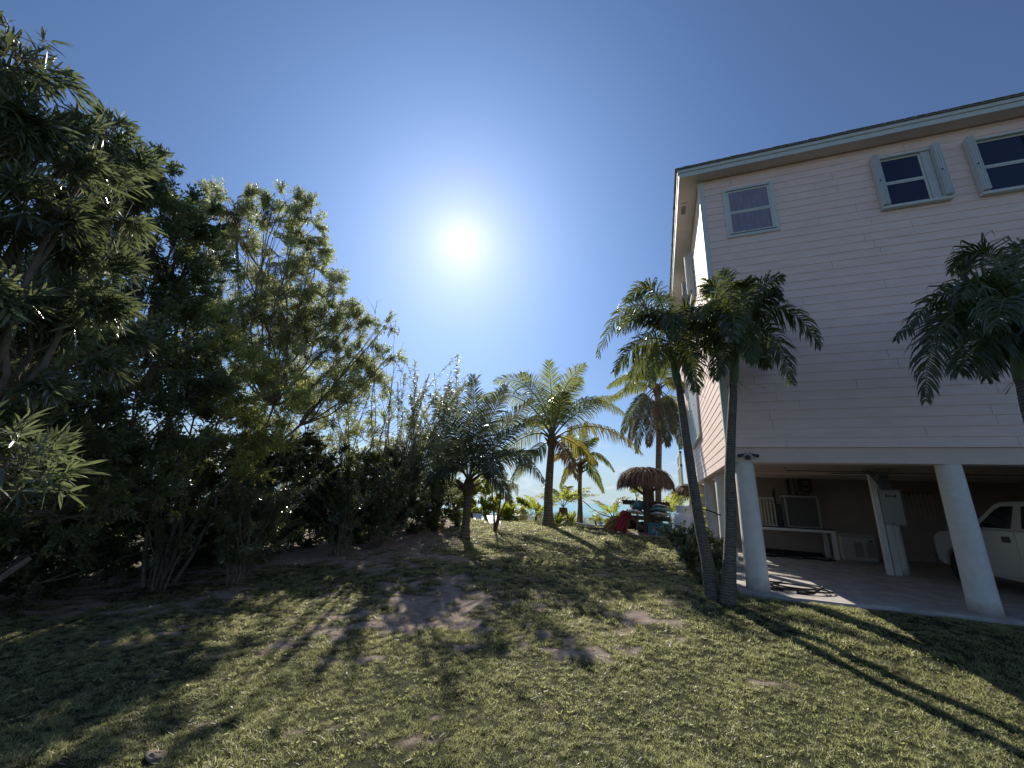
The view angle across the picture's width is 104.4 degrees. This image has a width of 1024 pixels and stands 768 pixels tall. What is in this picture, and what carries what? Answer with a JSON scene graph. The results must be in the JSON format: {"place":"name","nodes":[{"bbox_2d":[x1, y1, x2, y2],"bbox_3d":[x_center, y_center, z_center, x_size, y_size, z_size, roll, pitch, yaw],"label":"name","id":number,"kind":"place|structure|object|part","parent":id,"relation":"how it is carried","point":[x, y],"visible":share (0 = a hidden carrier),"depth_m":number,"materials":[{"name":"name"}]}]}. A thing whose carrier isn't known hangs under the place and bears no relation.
{"place":"outdoors","nodes":[
{"label":"outdoors","id":0,"kind":"place"},
{"bbox_2d":[169,485,675,523],"bbox_3d":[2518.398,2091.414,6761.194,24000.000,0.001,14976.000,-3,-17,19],"label":"sea","id":1,"kind":"structure","parent":0,"point":[571,507],"depth_m":219.21,"materials":[{"name":"teal liquid"}]},
{"bbox_2d":[0,507,1023,767],"bbox_3d":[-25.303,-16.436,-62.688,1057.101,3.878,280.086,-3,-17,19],"label":"ground","id":2,"kind":"structure","parent":0,"point":[410,603],"depth_m":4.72,"materials":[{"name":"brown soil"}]},
{"bbox_2d":[0,440,115,610],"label":"thicket bush","id":3,"kind":"object","parent":2,"relation":"on","point":[14,581],"visible":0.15,"depth_m":6.42,"materials":[{"name":"green plant"}]},
{"bbox_2d":[0,458,157,594],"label":"thicket bush","id":4,"kind":"object","parent":2,"relation":"on","point":[88,559],"visible":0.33,"depth_m":6.69,"materials":[{"name":"green plant"}]},
{"bbox_2d":[0,10,168,510],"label":"long leaf tree","id":5,"kind":"object","parent":2,"relation":"on","point":[68,238],"visible":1,"depth_m":3.66,"materials":[{"name":"green plant"}]},
{"bbox_2d":[1,138,242,507],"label":"round crown tree","id":6,"kind":"object","parent":2,"relation":"on","point":[183,223],"visible":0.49,"depth_m":7.43,"materials":[{"name":"green plant"}]},
{"bbox_2d":[0,310,244,582],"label":"olive leaf tree","id":7,"kind":"object","parent":2,"relation":"on","point":[108,443],"visible":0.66,"depth_m":5.83,"materials":[{"name":"green plant"}]},
{"bbox_2d":[54,468,247,576],"bbox_3d":[-8.769,2.665,9.155,2.582,3.285,4.732,-12,-21,40],"label":"thicket bush","id":8,"kind":"object","parent":2,"relation":"on","point":[130,561],"visible":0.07,"depth_m":8.83,"materials":[{"name":"green plant"}]},
{"bbox_2d":[145,749,168,763],"bbox_3d":[-2.555,2.668,2.853,0.190,0.039,0.115,-3,-17,19],"label":"rock","id":9,"kind":"object","parent":2,"relation":"on","point":[154,756],"visible":0.99,"depth_m":2.83,"materials":[{"name":"beige stone"}]},
{"bbox_2d":[50,421,293,573],"bbox_3d":[-7.883,2.703,9.746,2.331,3.601,4.204,-10,-20,37],"label":"thicket bush","id":10,"kind":"object","parent":2,"relation":"on","point":[208,464],"visible":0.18,"depth_m":9.61,"materials":[{"name":"green plant"}]},
{"bbox_2d":[123,455,243,590],"bbox_3d":[-6.416,2.698,7.862,1.913,2.520,1.911,-3,-17,19],"label":"oleander shrub","id":11,"kind":"object","parent":2,"relation":"on","point":[162,535],"visible":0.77,"depth_m":7.59,"materials":[{"name":"green plant"}]},
{"bbox_2d":[116,281,315,587],"bbox_3d":[-5.866,1.076,7.933,2.482,5.750,3.609,-3,-17,19],"label":"yellow leaf tree","id":12,"kind":"object","parent":2,"relation":"on","point":[254,423],"visible":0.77,"depth_m":8.10,"materials":[{"name":"grey plant"}]},
{"bbox_2d":[145,494,308,571],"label":"thicket bush","id":13,"kind":"object","parent":2,"relation":"on","point":[209,558],"visible":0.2,"depth_m":9.28,"materials":[{"name":"green plant"}]},
{"bbox_2d":[200,474,306,585],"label":"oleander shrub","id":14,"kind":"object","parent":2,"relation":"on","point":[243,556],"visible":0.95,"depth_m":8.17,"materials":[{"name":"green plant"}]},
{"bbox_2d":[170,439,362,550],"bbox_3d":[-6.979,3.137,11.642,5.296,3.318,3.104,12,-19,-30],"label":"thicket bush","id":15,"kind":"object","parent":2,"relation":"on","point":[212,475],"visible":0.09,"depth_m":11.36,"materials":[{"name":"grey plant"}]},
{"bbox_2d":[212,444,335,572],"bbox_3d":[-5.445,2.740,9.111,2.039,3.014,2.327,-3,-17,19],"label":"oleander shrub","id":16,"kind":"object","parent":2,"relation":"on","point":[290,493],"visible":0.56,"depth_m":9.09,"materials":[{"name":"green plant"}]},
{"bbox_2d":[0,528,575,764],"bbox_3d":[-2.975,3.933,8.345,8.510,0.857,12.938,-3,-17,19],"label":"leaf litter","id":17,"kind":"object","parent":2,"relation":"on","point":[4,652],"visible":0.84,"depth_m":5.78,"materials":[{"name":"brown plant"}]},
{"bbox_2d":[178,176,408,541],"bbox_3d":[-6.625,-0.445,11.760,3.756,10.323,6.710,-10,-20,36],"label":"pod tree","id":18,"kind":"object","parent":2,"relation":"on","point":[298,332],"visible":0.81,"depth_m":11.57,"materials":[{"name":"green plant"}]},
{"bbox_2d":[245,372,406,467],"bbox_3d":[-6.404,2.144,13.777,3.157,6.049,5.498,-11,-21,38],"label":"yellow leaf tree","id":19,"kind":"object","parent":2,"relation":"on","point":[356,433],"visible":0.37,"depth_m":13.99,"materials":[{"name":"grey plant"}]},
{"bbox_2d":[226,424,427,548],"bbox_3d":[-5.423,3.262,12.251,6.172,3.621,2.724,14,-20,-35],"label":"thicket bush","id":20,"kind":"object","parent":2,"relation":"on","point":[316,444],"visible":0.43,"depth_m":11.84,"materials":[{"name":"green plant"}]},
{"bbox_2d":[296,462,413,556],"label":"oleander shrub","id":21,"kind":"object","parent":2,"relation":"on","point":[357,502],"visible":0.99,"depth_m":10.63,"materials":[{"name":"green plant"}]},
{"bbox_2d":[327,434,387,543],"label":"oleander shrub","id":22,"kind":"object","parent":2,"relation":"on","point":[360,471],"visible":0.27,"depth_m":12.35,"materials":[{"name":"green plant"}]},
{"bbox_2d":[298,493,447,541],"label":"thicket bush","id":23,"kind":"object","parent":2,"relation":"on","point":[414,527],"visible":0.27,"depth_m":13.75,"materials":[{"name":"green plant"}]},
{"bbox_2d":[363,460,421,547],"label":"oleander shrub","id":24,"kind":"object","parent":2,"relation":"on","point":[398,496],"visible":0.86,"depth_m":11.81,"materials":[{"name":"green plant"}]},
{"bbox_2d":[366,296,421,541],"bbox_3d":[-3.748,1.168,12.250,1.761,7.248,2.407,3,-16,0],"label":"bare twig bush","id":25,"kind":"object","parent":2,"relation":"on","point":[383,465],"visible":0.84,"depth_m":12.41,"materials":[{"name":"brown plant"}]},
{"bbox_2d":[334,457,463,527],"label":"thicket bush","id":26,"kind":"object","parent":2,"relation":"on","point":[453,514],"visible":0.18,"depth_m":15.46,"materials":[{"name":"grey plant"}]},
{"bbox_2d":[368,354,497,535],"bbox_3d":[-3.057,1.994,13.479,4.640,6.284,4.036,-3,-17,19],"label":"grey green shrub","id":27,"kind":"object","parent":2,"relation":"on","point":[417,449],"visible":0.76,"depth_m":13.26,"materials":[{"name":"green plant"}]},
{"bbox_2d":[407,373,483,527],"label":"grey green shrub","id":28,"kind":"object","parent":2,"relation":"on","point":[441,491],"visible":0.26,"depth_m":15.44,"materials":[{"name":"green plant"}]},
{"bbox_2d":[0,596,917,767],"bbox_3d":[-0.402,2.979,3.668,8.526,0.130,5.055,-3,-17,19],"label":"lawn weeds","id":29,"kind":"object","parent":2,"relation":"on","point":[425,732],"visible":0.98,"depth_m":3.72,"materials":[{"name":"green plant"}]},
{"bbox_2d":[386,373,546,537],"bbox_3d":[-1.756,2.449,14.477,6.581,6.029,3.323,-8,-20,33],"label":"coconut palm","id":30,"kind":"object","parent":2,"relation":"on","point":[483,459],"visible":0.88,"depth_m":14.16,"materials":[{"name":"green plant"}]},
{"bbox_2d":[444,476,501,517],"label":"sea grape bush","id":31,"kind":"object","parent":2,"relation":"on","point":[486,506],"visible":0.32,"depth_m":21.46,"materials":[{"name":"green plant"}]},
{"bbox_2d":[473,513,484,519],"bbox_3d":[-1.632,6.533,19.399,0.510,0.326,1.584,5,-16,-7],"label":"lounge board","id":32,"kind":"object","parent":2,"relation":"on","point":[481,516],"visible":0.58,"depth_m":19.50,"materials":[{"name":"white paint"}]},
{"bbox_2d":[487,515,500,523],"bbox_3d":[-0.817,6.026,17.572,0.510,0.326,1.584,5,-16,-7],"label":"lounge board","id":33,"kind":"object","parent":2,"relation":"on","point":[489,517],"visible":0.57,"depth_m":17.67,"materials":[{"name":"white paint"}]},
{"bbox_2d":[475,472,518,530],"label":"sapling palm","id":34,"kind":"object","parent":2,"relation":"on","point":[498,517],"visible":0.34,"depth_m":14.99,"materials":[{"name":"green plant"}]},
{"bbox_2d":[485,500,520,520],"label":"spider lily","id":35,"kind":"object","parent":2,"relation":"on","point":[508,509],"visible":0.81,"depth_m":19.70,"materials":[{"name":"green plant"}]},
{"bbox_2d":[491,496,553,519],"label":"sea grape bush","id":36,"kind":"object","parent":2,"relation":"on","point":[524,502],"visible":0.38,"depth_m":21.48,"materials":[{"name":"green plant"}]},
{"bbox_2d":[512,495,557,520],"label":"young palm","id":37,"kind":"object","parent":2,"relation":"on","point":[536,505],"visible":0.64,"depth_m":19.38,"materials":[{"name":"green plant"}]},
{"bbox_2d":[476,359,642,526],"bbox_3d":[1.850,2.371,17.775,6.972,7.715,4.103,-13,-22,42],"label":"coconut palm","id":38,"kind":"object","parent":2,"relation":"on","point":[554,410],"visible":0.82,"depth_m":17.60,"materials":[{"name":"green plant"}]},
{"bbox_2d":[553,512,568,525],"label":"spider lily","id":39,"kind":"object","parent":2,"relation":"on","point":[559,518],"visible":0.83,"depth_m":17.29,"materials":[{"name":"green plant"}]},
{"bbox_2d":[535,485,598,522],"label":"young palm","id":40,"kind":"object","parent":2,"relation":"on","point":[572,496],"visible":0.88,"depth_m":18.99,"materials":[{"name":"green plant"}]},
{"bbox_2d":[565,510,577,523],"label":"spider lily","id":41,"kind":"object","parent":2,"relation":"on","point":[572,519],"visible":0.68,"depth_m":18.72,"materials":[{"name":"green plant"}]},
{"bbox_2d":[554,420,614,522],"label":"coconut palm","id":42,"kind":"object","parent":2,"relation":"on","point":[582,465],"visible":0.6,"depth_m":19.14,"materials":[{"name":"green plant"}]},
{"bbox_2d":[576,522,604,526],"bbox_3d":[3.656,5.772,16.404,2.000,0.222,0.560,0,-17,10],"label":"surfboard","id":43,"kind":"object","parent":2,"relation":"on","point":[599,525],"visible":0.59,"depth_m":16.25,"materials":[{"name":"white paint"}]},
{"bbox_2d":[585,514,609,523],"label":"young palm","id":44,"kind":"object","parent":2,"relation":"on","point":[598,518],"visible":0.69,"depth_m":18.59,"materials":[{"name":"green plant"}]},
{"bbox_2d":[589,496,634,515],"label":"young palm","id":45,"kind":"object","parent":2,"relation":"on","point":[612,509],"visible":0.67,"depth_m":19.50,"materials":[{"name":"green plant"}]},
{"bbox_2d":[627,519,638,529],"bbox_3d":[5.044,5.780,16.608,0.556,0.573,0.612,-3,-17,19],"label":"duffel bag","id":46,"kind":"object","parent":2,"relation":"on","point":[632,524],"visible":0.37,"depth_m":16.34,"materials":[{"name":"black fabric"}]},
{"bbox_2d":[628,488,642,520],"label":"young palm","id":47,"kind":"object","parent":2,"relation":"on","point":[635,492],"visible":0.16,"depth_m":21.15,"materials":[{"name":"green plant"}]},
{"bbox_2d":[636,521,643,531],"bbox_3d":[5.084,5.568,15.516,0.429,0.393,0.606,-3,-17,19],"label":"duffel bag","id":48,"kind":"object","parent":2,"relation":"on","point":[639,528],"visible":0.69,"depth_m":15.34,"materials":[{"name":"black fabric"}]},
{"bbox_2d":[615,466,675,532],"bbox_3d":[5.206,4.502,15.464,2.307,2.535,2.342,-3,-17,19],"label":"thatched rack","id":49,"kind":"object","parent":2,"relation":"on","point":[649,480],"visible":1,"depth_m":15.15,"materials":[{"name":"brown wood"}]},
{"bbox_2d":[583,501,633,531],"bbox_3d":[3.578,5.626,16.838,1.140,1.290,3.688,8,-17,-19],"label":"hammock","id":50,"kind":"object","parent":49,"relation":"hanging from","point":[610,524],"visible":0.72,"depth_m":15.36,"materials":[{"name":"fabric"}]},
{"bbox_2d":[625,509,643,514],"bbox_3d":[4.887,5.121,15.933,0.734,0.213,3.100,-1,-17,14],"label":"paddleboard","id":51,"kind":"object","parent":49,"relation":"on","point":[636,511],"visible":0.78,"depth_m":14.76,"materials":[{"name":"white paint"}]},
{"bbox_2d":[613,509,632,532],"bbox_3d":[4.250,5.224,15.113,0.741,0.901,0.384,8,-17,-17],"label":"towel","id":52,"kind":"object","parent":51,"relation":"hanging from","point":[621,524],"visible":0.98,"depth_m":15.10,"materials":[{"name":"red fabric"}]},
{"bbox_2d":[630,501,644,509],"bbox_3d":[5.113,4.958,16.177,0.660,0.362,2.699,-3,-17,19],"label":"kayak","id":53,"kind":"object","parent":51,"relation":"on","point":[638,505],"visible":0.76,"depth_m":15.12,"materials":[{"name":"teal plastic"}]},
{"bbox_2d":[650,512,669,515],"bbox_3d":[5.828,5.086,15.593,0.766,0.165,3.001,-3,-17,19],"label":"paddleboard","id":54,"kind":"object","parent":49,"relation":"on","point":[659,513],"visible":0.84,"depth_m":14.54,"materials":[{"name":"plastic"}]},
{"bbox_2d":[650,507,669,511],"bbox_3d":[5.835,4.934,15.638,0.754,0.173,3.001,-3,-17,19],"label":"paddleboard","id":55,"kind":"object","parent":54,"relation":"on","point":[661,509],"visible":0.98,"depth_m":14.55,"materials":[{"name":"white paint"}]},
{"bbox_2d":[652,504,670,506],"bbox_3d":[5.897,4.801,15.656,0.698,0.125,2.699,-3,-17,19],"label":"surfboard","id":56,"kind":"object","parent":55,"relation":"on","point":[659,505],"visible":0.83,"depth_m":14.69,"materials":[{"name":"white paint"}]},
{"bbox_2d":[607,352,684,522],"bbox_3d":[6.965,2.604,20.131,4.145,9.163,1.810,-3,-17,19],"label":"coconut palm","id":57,"kind":"object","parent":2,"relation":"on","point":[659,409],"visible":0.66,"depth_m":20.00,"materials":[{"name":"green plant"}]},
{"bbox_2d":[596,277,719,600],"bbox_3d":[3.539,0.660,8.783,2.704,7.288,2.435,6,-17,-11],"label":"christmas palm","id":58,"kind":"object","parent":2,"relation":"on","point":[670,323],"visible":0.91,"depth_m":8.79,"materials":[{"name":"green plant"}]},
{"bbox_2d":[647,522,672,535],"bbox_3d":[5.573,5.401,14.759,0.880,0.410,0.690,-8,-19,33],"label":"storage box","id":59,"kind":"object","parent":2,"relation":"on","point":[650,528],"visible":0.66,"depth_m":14.59,"materials":[{"name":"teal plastic"}]},
{"bbox_2d":[638,491,705,523],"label":"young palm","id":60,"kind":"object","parent":2,"relation":"on","point":[674,502],"visible":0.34,"depth_m":15.98,"materials":[{"name":"green plant"}]},
{"bbox_2d":[670,485,690,504],"bbox_3d":[8.691,6.412,19.208,2.007,2.938,1.933,-3,-17,19],"label":"beach umbrella","id":61,"kind":"object","parent":2,"relation":"on","point":[682,490],"visible":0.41,"depth_m":19.18,"materials":[{"name":"beige fabric"}]},
{"bbox_2d":[652,520,723,574],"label":"corner shrub","id":62,"kind":"object","parent":2,"relation":"on","point":[682,542],"visible":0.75,"depth_m":9.49,"materials":[{"name":"green plant"}]},
{"bbox_2d":[678,501,706,525],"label":"young palm","id":63,"kind":"object","parent":2,"relation":"on","point":[702,508],"visible":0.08,"depth_m":16.52,"materials":[{"name":"green plant"}]},
{"bbox_2d":[672,506,720,552],"bbox_3d":[5.428,4.362,11.773,1.290,1.400,0.709,4,-16,-6],"label":"gas tank","id":64,"kind":"object","parent":2,"relation":"on","point":[681,515],"visible":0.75,"depth_m":11.66,"materials":[{"name":"metal"}]},
{"bbox_2d":[694,543,722,584],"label":"corner shrub","id":65,"kind":"object","parent":2,"relation":"on","point":[717,554],"visible":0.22,"depth_m":8.58,"materials":[{"name":"green plant"}]},
{"bbox_2d":[685,267,822,605],"bbox_3d":[4.609,0.540,7.876,2.530,7.170,2.212,11,-18,-28],"label":"christmas palm","id":66,"kind":"object","parent":2,"relation":"on","point":[733,322],"visible":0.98,"depth_m":7.92,"materials":[{"name":"green plant"}]},
{"bbox_2d":[892,230,1023,422],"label":"christmas palm","id":67,"kind":"object","parent":2,"relation":"on","point":[998,292],"visible":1,"depth_m":5.71,"materials":[{"name":"green plant"}]},
{"bbox_2d":[0,0,1023,505],"label":"sky","id":68,"kind":"structure","parent":0,"point":[496,176],"materials":[{"name":"blue"}]},
{"bbox_2d":[482,509,666,524],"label":"dune grass","id":69,"kind":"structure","parent":0,"point":[541,517],"depth_m":19.42,"materials":[{"name":"green plant"}]},
{"bbox_2d":[779,494,822,528],"bbox_3d":[11.271,4.966,15.542,1.100,1.231,0.840,-3,-17,19],"label":"air conditioner","id":70,"kind":"object","parent":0,"point":[799,510],"visible":0.99,"depth_m":15.26,"materials":[{"name":"grey metal"}]},
{"bbox_2d":[720,548,1023,626],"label":"carport floor","id":71,"kind":"structure","parent":0,"point":[930,588],"depth_m":9.21,"materials":[{"name":"concrete"}]},
{"bbox_2d":[741,546,824,557],"bbox_3d":[10.450,6.507,15.375,2.706,0.178,0.486,-3,-17,19],"label":"pipe bundle","id":72,"kind":"object","parent":71,"relation":"on","point":[788,552],"visible":0.79,"depth_m":15.19,"materials":[{"name":"black plastic"}]},
{"bbox_2d":[762,525,839,559],"bbox_3d":[10.727,6.080,15.400,2.850,1.024,1.000,-3,-17,19],"label":"bench","id":73,"kind":"object","parent":71,"relation":"on","point":[824,531],"visible":0.61,"depth_m":14.97,"materials":[{"name":"white paint"}]},
{"bbox_2d":[758,497,777,525],"bbox_3d":[10.041,5.030,15.675,0.650,1.075,0.050,-3,-17,19],"label":"slatted rack","id":74,"kind":"object","parent":73,"relation":"on","point":[766,498],"visible":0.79,"depth_m":15.65,"materials":[{"name":"wood"}]},
{"bbox_2d":[771,488,783,526],"bbox_3d":[10.497,4.890,15.771,0.300,1.442,0.250,-3,-17,19],"label":"covered bundle","id":75,"kind":"object","parent":73,"relation":"on","point":[779,517],"visible":0.72,"depth_m":15.60,"materials":[{"name":"black fabric"}]},
{"bbox_2d":[766,554,835,560],"bbox_3d":[9.992,6.226,14.271,2.645,0.088,0.805,-3,-17,19],"label":"floor hose","id":76,"kind":"object","parent":71,"relation":"on","point":[784,556],"visible":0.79,"depth_m":14.26,"materials":[{"name":"black rubber"}]},
{"bbox_2d":[770,581,833,594],"bbox_3d":[5.978,4.264,8.314,1.247,0.128,0.819,-7,-19,29],"label":"hose coil","id":77,"kind":"object","parent":71,"relation":"on","point":[803,591],"visible":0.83,"depth_m":8.12,"materials":[{"name":"black rubber"}]},
{"bbox_2d":[667,92,1023,616],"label":"house","id":78,"kind":"structure","parent":71,"relation":"on","point":[854,236],"depth_m":8.99,"materials":[{"name":"pink"}]},
{"bbox_2d":[682,253,694,313],"bbox_3d":[6.273,-3.427,14.163,0.230,1.550,2.000,-3,-17,19],"label":"window","id":79,"kind":"structure","parent":78,"relation":"in","point":[688,285],"depth_m":13.35,"materials":[{"name":"white glass"}]},
{"bbox_2d":[687,382,696,449],"bbox_3d":[7.360,1.256,16.284,0.110,2.650,1.650,-3,-17,19],"label":"window","id":80,"kind":"structure","parent":78,"relation":"in","point":[689,394],"depth_m":16.26,"materials":[{"name":"white glass"}]},
{"bbox_2d":[690,369,701,443],"bbox_3d":[6.782,0.777,14.731,0.110,2.650,1.700,-3,-17,19],"label":"window","id":81,"kind":"structure","parent":78,"relation":"in","point":[695,403],"depth_m":14.20,"materials":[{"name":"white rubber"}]},
{"bbox_2d":[721,181,780,238],"bbox_3d":[6.135,-4.502,10.233,1.170,1.500,0.057,-3,-17,19],"label":"window","id":82,"kind":"structure","parent":78,"relation":"in","point":[751,209],"depth_m":10.23,"materials":[{"name":"glass"}]},
{"bbox_2d":[786,478,811,494],"bbox_3d":[12.111,4.882,16.624,0.870,1.901,0.225,-3,-17,19],"label":"electric meter","id":83,"kind":"object","parent":78,"relation":"attached to","point":[805,485],"visible":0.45,"depth_m":16.68,"materials":[{"name":"metal"}]},
{"bbox_2d":[874,474,906,575],"bbox_3d":[11.023,4.026,11.431,0.520,2.768,0.210,-3,-17,19],"label":"electrical panel","id":84,"kind":"object","parent":78,"relation":"attached to","point":[891,505],"visible":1,"depth_m":11.45,"materials":[{"name":"grey metal"}]},
{"bbox_2d":[879,491,905,523],"bbox_3d":[11.023,3.564,11.491,0.460,0.900,0.016,-3,-17,19],"label":"door","id":85,"kind":"structure","parent":84,"relation":"in","point":[892,506],"depth_m":11.48,"materials":[{"name":"grey metal"}]},
{"bbox_2d":[869,142,954,210],"bbox_3d":[9.138,-4.756,9.110,1.240,1.480,0.204,-3,-17,19],"label":"window","id":86,"kind":"structure","parent":78,"relation":"in","point":[919,177],"depth_m":9.13,"materials":[{"name":"blue glass"}]},
{"bbox_2d":[900,491,935,519],"bbox_3d":[15.573,4.698,15.433,1.300,1.051,0.141,-3,-17,19],"label":"rod rack","id":87,"kind":"object","parent":78,"relation":"attached to","point":[913,492],"visible":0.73,"depth_m":15.39,"materials":[{"name":"brown wood"}]},
{"bbox_2d":[961,129,1023,196],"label":"window","id":88,"kind":"structure","parent":78,"relation":"in","point":[996,162],"depth_m":8.65,"materials":[{"name":"blue glass"}]},
{"bbox_2d":[836,533,879,562],"bbox_3d":[12.457,5.929,14.414,1.120,0.914,0.760,-3,-17,19],"label":"generator","id":89,"kind":"object","parent":71,"relation":"on","point":[857,547],"visible":0.94,"depth_m":14.12,"materials":[{"name":"grey metal"}]},
{"bbox_2d":[934,501,1023,582],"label":"pickup truck","id":90,"kind":"object","parent":71,"relation":"on","point":[1001,524],"visible":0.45,"depth_m":9.09,"materials":[{"name":"white metal"}]},
{"bbox_3d":[11.333,3.127,9.322,0.126,0.490,1.120,-3,-17,19],"label":"side window","id":91,"kind":"part","parent":90,"relation":"part of","materials":[{"name":"black glass"}]},
{"bbox_3d":[11.220,3.891,9.169,0.045,0.970,1.245,-3,-17,19],"label":"door","id":92,"kind":"part","parent":90,"relation":"part of","materials":[{"name":"white metal"}]},
{"bbox_3d":[10.825,3.552,8.069,0.022,0.970,1.160,-3,-17,19],"label":"door","id":93,"kind":"part","parent":90,"relation":"part of","materials":[{"name":"white metal"}]},
{"bbox_3d":[10.943,2.792,8.270,0.121,0.470,0.780,-3,-17,19],"label":"side window","id":94,"kind":"part","parent":90,"relation":"part of","materials":[{"name":"black glass"}]}
]}

